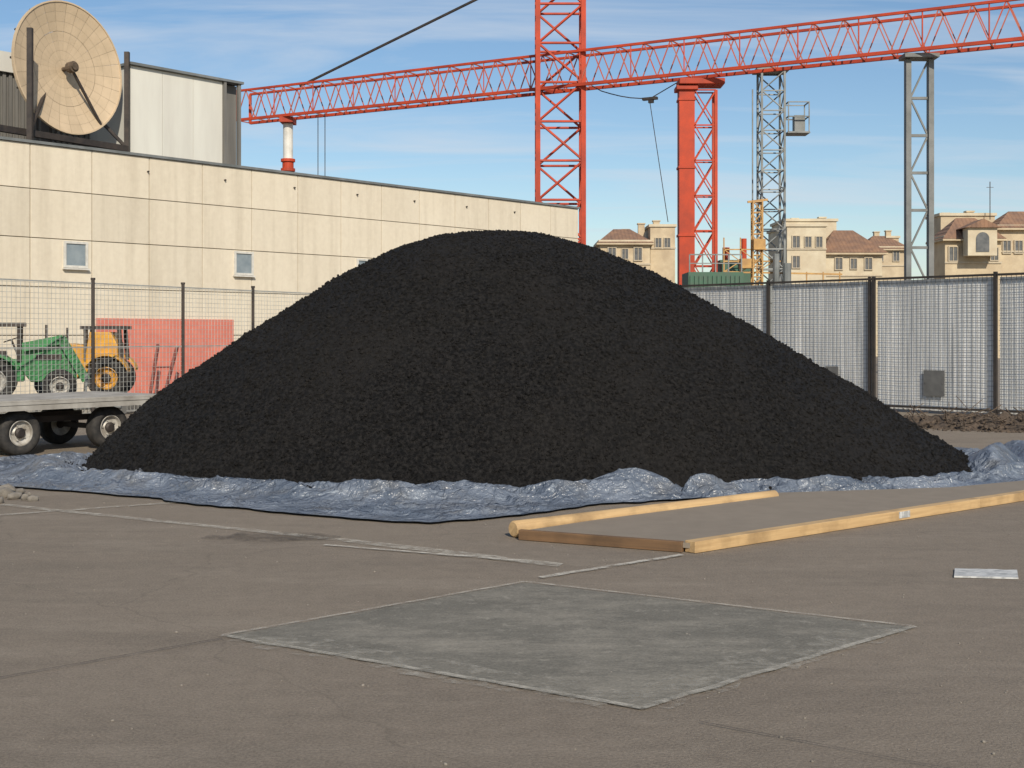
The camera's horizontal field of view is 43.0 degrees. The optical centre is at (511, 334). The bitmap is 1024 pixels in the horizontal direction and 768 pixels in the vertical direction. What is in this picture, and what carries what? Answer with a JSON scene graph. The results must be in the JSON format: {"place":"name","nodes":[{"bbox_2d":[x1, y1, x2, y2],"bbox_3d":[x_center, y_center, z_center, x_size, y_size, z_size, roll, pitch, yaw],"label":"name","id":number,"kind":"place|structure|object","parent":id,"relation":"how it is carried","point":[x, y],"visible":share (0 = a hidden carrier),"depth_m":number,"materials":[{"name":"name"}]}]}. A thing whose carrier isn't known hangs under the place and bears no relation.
{"place":"outdoors","nodes":[
{"label":"outdoors","id":0,"kind":"place"},
{"bbox_2d":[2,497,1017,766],"bbox_3d":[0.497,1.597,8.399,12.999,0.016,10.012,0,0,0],"label":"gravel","id":1,"kind":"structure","parent":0,"point":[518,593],"depth_m":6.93,"materials":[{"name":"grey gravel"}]},
{"bbox_2d":[0,356,1023,767],"bbox_3d":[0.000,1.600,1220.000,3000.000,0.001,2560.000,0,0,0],"label":"ground","id":2,"kind":"structure","parent":0,"point":[256,708],"depth_m":6.63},
{"bbox_2d":[0,487,14,497],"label":"rubble chunk","id":3,"kind":"object","parent":2,"relation":"on","point":[5,492],"visible":0.59,"depth_m":12.76,"materials":[{"name":"beige stone"}]},
{"bbox_2d":[0,483,15,490],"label":"rubble chunk","id":4,"kind":"object","parent":2,"relation":"on","point":[8,485],"visible":0.49,"depth_m":13.13,"materials":[{"name":"beige stone"}]},
{"bbox_2d":[7,492,21,499],"bbox_3d":[-4.848,1.572,12.679,0.096,0.073,0.162,0,0,27],"label":"rubble chunk","id":5,"kind":"object","parent":2,"relation":"on","point":[14,495],"visible":0.99,"depth_m":12.64,"materials":[{"name":"beige stone"}]},
{"bbox_2d":[15,488,24,493],"bbox_3d":[-4.948,1.574,13.088,0.130,0.064,0.083,0,0,45],"label":"rubble chunk","id":6,"kind":"object","parent":2,"relation":"on","point":[22,490],"visible":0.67,"depth_m":13.05,"materials":[{"name":"beige stone"}]},
{"bbox_2d":[21,494,28,499],"bbox_3d":[-4.721,1.575,12.606,0.072,0.079,0.076,0,0,0],"label":"rubble chunk","id":7,"kind":"object","parent":2,"relation":"on","point":[24,496],"visible":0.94,"depth_m":12.58,"materials":[{"name":"beige stone"}]},
{"bbox_2d":[27,495,38,501],"bbox_3d":[-4.617,1.582,12.530,0.114,0.080,0.084,0,0,-42],"label":"rubble chunk","id":8,"kind":"object","parent":2,"relation":"on","point":[31,498],"visible":0.98,"depth_m":12.50,"materials":[{"name":"beige stone"}]},
{"bbox_2d":[0,405,140,413],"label":"loading plinth","id":9,"kind":"structure","parent":2,"relation":"on","point":[123,409],"depth_m":25.92,"materials":[{"name":"concrete"}]},
{"bbox_2d":[0,324,89,394],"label":"tractor","id":10,"kind":"object","parent":9,"relation":"on","point":[45,371],"visible":0.69,"depth_m":26.14,"materials":[{"name":"metal"}]},
{"bbox_2d":[34,326,137,392],"bbox_3d":[-9.375,0.581,28.604,2.022,1.558,1.292,0,0,-6],"label":"tractor","id":11,"kind":"object","parent":9,"relation":"on","point":[115,360],"visible":0.45,"depth_m":28.25,"materials":[{"name":"metal"}]},
{"bbox_2d":[0,391,154,455],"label":"flatbed trailer","id":12,"kind":"object","parent":2,"relation":"on","point":[57,418],"visible":0.93,"depth_m":18.10,"materials":[{"name":"metal"}]},
{"bbox_2d":[12,502,174,514],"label":"pavement marking","id":13,"kind":"object","parent":2,"relation":"on","point":[76,509],"visible":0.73,"depth_m":11.86,"materials":[{"name":"beige paint"}]},
{"bbox_2d":[0,278,309,413],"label":"fence","id":14,"kind":"object","parent":2,"relation":"on","point":[182,329],"visible":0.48,"depth_m":26.32,"materials":[{"name":"metal"}]},
{"bbox_2d":[149,344,178,393],"bbox_3d":[-9.204,0.925,34.239,0.342,1.376,1.141,0,0,14],"label":"steel trestle","id":15,"kind":"object","parent":2,"relation":"on","point":[155,364],"visible":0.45,"depth_m":34.18,"materials":[{"name":"metal"}]},
{"bbox_2d":[5,504,344,538],"bbox_3d":[-3.060,1.592,11.169,4.127,0.001,0.142,0,0,31],"label":"pavement marking","id":16,"kind":"object","parent":2,"relation":"on","point":[176,522],"visible":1,"depth_m":11.04,"materials":[{"name":"beige paint"}]},
{"bbox_2d":[279,116,296,171],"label":"crane pier","id":17,"kind":"structure","parent":2,"relation":"on","point":[287,159],"depth_m":68.48,"materials":[{"name":"white paint"}]},
{"bbox_2d":[0,51,579,393],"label":"industrial building","id":18,"kind":"structure","parent":2,"relation":"on","point":[177,195],"depth_m":36.55,"materials":[{"name":"concrete"}]},
{"bbox_2d":[0,0,129,151],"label":"satellite dish","id":19,"kind":"object","parent":18,"relation":"on","point":[55,69],"visible":0.98,"depth_m":34.82,"materials":[{"name":"metal"}]},
{"bbox_2d":[62,241,89,269],"bbox_3d":[-11.240,-2.045,33.513,0.145,0.730,0.740,0,0,41],"label":"window","id":20,"kind":"structure","parent":18,"relation":"in","point":[75,254],"depth_m":33.50,"materials":[{"name":"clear glass"}]},
{"bbox_2d":[233,251,255,276],"bbox_3d":[-7.747,-2.045,37.585,0.145,0.730,0.740,0,0,41],"label":"window","id":21,"kind":"structure","parent":18,"relation":"in","point":[243,261],"depth_m":37.59,"materials":[{"name":"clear glass"}]},
{"bbox_2d":[356,258,367,266],"bbox_3d":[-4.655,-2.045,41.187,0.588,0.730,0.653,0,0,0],"label":"window","id":22,"kind":"structure","parent":18,"relation":"in","point":[358,261],"depth_m":41.03,"materials":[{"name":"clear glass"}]},
{"bbox_2d":[324,544,519,560],"bbox_3d":[-0.680,1.588,9.510,1.636,0.001,0.058,0,0,25],"label":"pavement marking","id":23,"kind":"object","parent":2,"relation":"on","point":[438,553],"visible":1,"depth_m":9.40,"materials":[{"name":"beige paint"}]},
{"bbox_2d":[229,635,638,707],"bbox_3d":[-0.491,1.588,6.215,2.485,0.001,0.050,0,0,33],"label":"pavement marking","id":24,"kind":"object","parent":2,"relation":"on","point":[458,675],"visible":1,"depth_m":6.06,"materials":[{"name":"beige paint"}]},
{"bbox_2d":[347,540,562,565],"bbox_3d":[-0.475,1.592,9.542,1.989,0.001,0.163,0,0,34],"label":"pavement marking","id":25,"kind":"object","parent":2,"relation":"on","point":[521,561],"visible":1,"depth_m":9.39,"materials":[{"name":"beige paint"}]},
{"bbox_2d":[0,441,1023,521],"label":"tarp","id":26,"kind":"object","parent":2,"relation":"on","point":[441,500],"visible":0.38,"depth_m":12.74,"materials":[{"name":"blue plastic"}]},
{"bbox_2d":[63,229,970,490],"bbox_3d":[0.148,0.141,16.993,11.585,3.034,8.454,0,0,0],"label":"gravel pile","id":27,"kind":"object","parent":26,"relation":"on","point":[498,356],"visible":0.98,"depth_m":14.43,"materials":[{"name":"black gravel"}]},
{"bbox_2d":[226,582,913,709],"bbox_3d":[0.329,1.596,6.987,3.036,0.001,2.206,0,0,32],"label":"pavement patch","id":28,"kind":"object","parent":2,"relation":"on","point":[646,651],"visible":1,"depth_m":6.81,"materials":[{"name":"grey concrete"}]},
{"bbox_2d":[236,584,508,632],"bbox_3d":[-0.725,1.588,7.638,2.203,0.001,0.037,0,0,-43],"label":"pavement marking","id":29,"kind":"object","parent":28,"relation":"on","point":[394,604],"visible":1,"depth_m":7.75,"materials":[{"name":"beige paint"}]},
{"bbox_2d":[539,554,682,577],"bbox_3d":[0.707,1.588,8.971,1.374,0.001,0.074,0,0,-40],"label":"pavement marking","id":30,"kind":"object","parent":2,"relation":"on","point":[606,567],"visible":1,"depth_m":8.88,"materials":[{"name":"beige paint"}]},
{"bbox_2d":[241,0,1023,244],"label":"tower crane","id":31,"kind":"object","parent":2,"relation":"on","point":[581,84],"visible":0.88,"depth_m":59.85,"materials":[{"name":"metal"}]},
{"bbox_2d":[674,78,724,284],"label":"crane pier","id":32,"kind":"structure","parent":2,"relation":"on","point":[686,89],"depth_m":57.29,"materials":[{"name":"red metal"}]},
{"bbox_2d":[526,581,885,622],"bbox_3d":[1.139,1.588,7.742,2.475,0.001,0.036,0,0,31],"label":"pavement marking","id":33,"kind":"object","parent":2,"relation":"on","point":[747,606],"visible":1,"depth_m":7.63,"materials":[{"name":"beige paint"}]},
{"bbox_2d":[682,254,742,287],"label":"site container","id":34,"kind":"object","parent":2,"relation":"on","point":[694,278],"visible":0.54,"depth_m":52.00,"materials":[{"name":"metal"}]},
{"bbox_2d":[509,480,1023,552],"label":"timber frame","id":35,"kind":"structure","parent":2,"relation":"on","point":[709,524],"depth_m":10.88,"materials":[{"name":"brown wood"}]},
{"bbox_2d":[752,67,809,281],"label":"lattice tower","id":36,"kind":"structure","parent":2,"relation":"on","point":[798,125],"depth_m":63.25,"materials":[{"name":"grey metal"}]},
{"bbox_2d":[647,626,916,706],"bbox_3d":[1.375,1.588,6.321,2.262,0.001,0.052,0,0,-43],"label":"pavement marking","id":37,"kind":"object","parent":2,"relation":"on","point":[862,641],"visible":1,"depth_m":6.44,"materials":[{"name":"beige paint"}]},
{"bbox_2d":[723,198,841,334],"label":"scaffold tower","id":38,"kind":"structure","parent":2,"relation":"on","point":[758,244],"depth_m":54.78,"materials":[{"name":"metal"}]},
{"bbox_2d":[677,271,1023,414],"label":"sheet fence","id":39,"kind":"object","parent":2,"relation":"on","point":[937,343],"visible":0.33,"depth_m":26.91,"materials":[{"name":"galvanised corrugated steel sheet"},{"name":"dark steel"}]},
{"bbox_2d":[899,53,939,279],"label":"crane pier","id":40,"kind":"structure","parent":2,"relation":"on","point":[908,58],"depth_m":52.79,"materials":[{"name":"grey metal"}]},
{"bbox_2d":[893,396,1023,432],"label":"debris heap","id":41,"kind":"object","parent":2,"relation":"on","point":[1002,422],"visible":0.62,"depth_m":22.10,"materials":[{"name":"stone"}]},
{"bbox_2d":[954,568,1017,578],"bbox_3d":[3.160,1.589,8.667,0.462,0.013,0.292,0,0,9],"label":"packaging sheet","id":42,"kind":"object","parent":2,"relation":"on","point":[984,573],"visible":1,"depth_m":8.65,"materials":[{"name":"white plastic"}]},
{"bbox_2d":[0,0,1023,284],"label":"sky","id":43,"kind":"structure","parent":0,"point":[849,167],"materials":[{"name":"blue"}]},
{"bbox_2d":[593,220,676,282],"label":"house","id":44,"kind":"structure","parent":0,"point":[650,247],"depth_m":101.15,"materials":[{"name":"beige paint"}]},
{"bbox_2d":[607,247,616,256],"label":"window","id":45,"kind":"structure","parent":44,"relation":"in","point":[612,250],"depth_m":99.95,"materials":[{"name":"grey glass"}]},
{"bbox_2d":[621,248,628,259],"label":"window","id":46,"kind":"structure","parent":44,"relation":"in","point":[624,251],"depth_m":99.95,"materials":[{"name":"grey glass"}]},
{"bbox_2d":[633,247,642,260],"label":"window","id":47,"kind":"structure","parent":44,"relation":"in","point":[637,251],"depth_m":99.95,"materials":[{"name":"grey glass"}]},
{"bbox_2d":[655,237,661,248],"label":"window","id":48,"kind":"structure","parent":44,"relation":"in","point":[658,240],"depth_m":101.08,"materials":[{"name":"grey glass"}]},
{"bbox_2d":[664,237,670,248],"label":"window","id":49,"kind":"structure","parent":44,"relation":"in","point":[667,240],"depth_m":101.16,"materials":[{"name":"grey glass"}]},
{"bbox_2d":[718,238,754,285],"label":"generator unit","id":50,"kind":"object","parent":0,"point":[746,277],"visible":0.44,"depth_m":57.20,"materials":[{"name":"metal"}]},
{"bbox_2d":[766,217,887,355],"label":"house","id":51,"kind":"structure","parent":0,"point":[820,244],"depth_m":96.95,"materials":[{"name":"beige paint"}]},
{"bbox_2d":[792,235,800,248],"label":"window","id":52,"kind":"structure","parent":51,"relation":"in","point":[796,239],"depth_m":95.96,"materials":[{"name":"grey glass"}]},
{"bbox_2d":[792,255,800,268],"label":"window","id":53,"kind":"structure","parent":51,"relation":"in","point":[796,259],"depth_m":95.96,"materials":[{"name":"grey glass"}]},
{"bbox_2d":[804,236,811,247],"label":"window","id":54,"kind":"structure","parent":51,"relation":"in","point":[807,239],"depth_m":95.96,"materials":[{"name":"grey glass"}]},
{"bbox_2d":[815,236,822,247],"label":"window","id":55,"kind":"structure","parent":51,"relation":"in","point":[818,239],"depth_m":95.96,"materials":[{"name":"grey glass"}]},
{"bbox_2d":[834,257,842,269],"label":"window","id":56,"kind":"structure","parent":51,"relation":"in","point":[838,261],"depth_m":96.95,"materials":[{"name":"grey glass"}]},
{"bbox_2d":[850,258,857,269],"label":"window","id":57,"kind":"structure","parent":51,"relation":"in","point":[853,261],"depth_m":96.95,"materials":[{"name":"grey glass"}]},
{"bbox_2d":[864,257,872,269],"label":"window","id":58,"kind":"structure","parent":51,"relation":"in","point":[868,261],"depth_m":96.95,"materials":[{"name":"grey glass"}]},
{"bbox_2d":[868,230,903,280],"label":"house","id":59,"kind":"structure","parent":0,"point":[893,260],"depth_m":125.00,"materials":[{"name":"beige paint"}]},
{"bbox_2d":[892,250,899,261],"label":"window","id":60,"kind":"structure","parent":59,"relation":"in","point":[895,253],"depth_m":124.94,"materials":[{"name":"grey glass"}]},
{"bbox_2d":[925,211,1023,357],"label":"house","id":61,"kind":"structure","parent":0,"point":[968,242],"depth_m":90.00,"materials":[{"name":"beige paint"}]},
{"bbox_2d":[948,246,958,261],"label":"window","id":62,"kind":"structure","parent":61,"relation":"in","point":[953,251],"depth_m":89.90,"materials":[{"name":"grey glass"}]},
{"bbox_2d":[976,232,988,251],"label":"arched window","id":63,"kind":"structure","parent":61,"relation":"in","point":[982,239],"depth_m":88.70,"materials":[{"name":"grey glass"}]},
{"bbox_2d":[989,247,998,260],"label":"window","id":64,"kind":"structure","parent":61,"relation":"in","point":[991,258],"depth_m":89.95,"materials":[{"name":"beige glass"}]},
{"bbox_2d":[1002,240,1011,253],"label":"window","id":65,"kind":"structure","parent":61,"relation":"in","point":[1006,245],"depth_m":90.94,"materials":[{"name":"grey glass"}]},
{"bbox_2d":[1014,240,1023,253],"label":"window","id":66,"kind":"structure","parent":61,"relation":"in","point":[1018,244],"depth_m":90.94,"materials":[{"name":"grey glass"}]}
]}

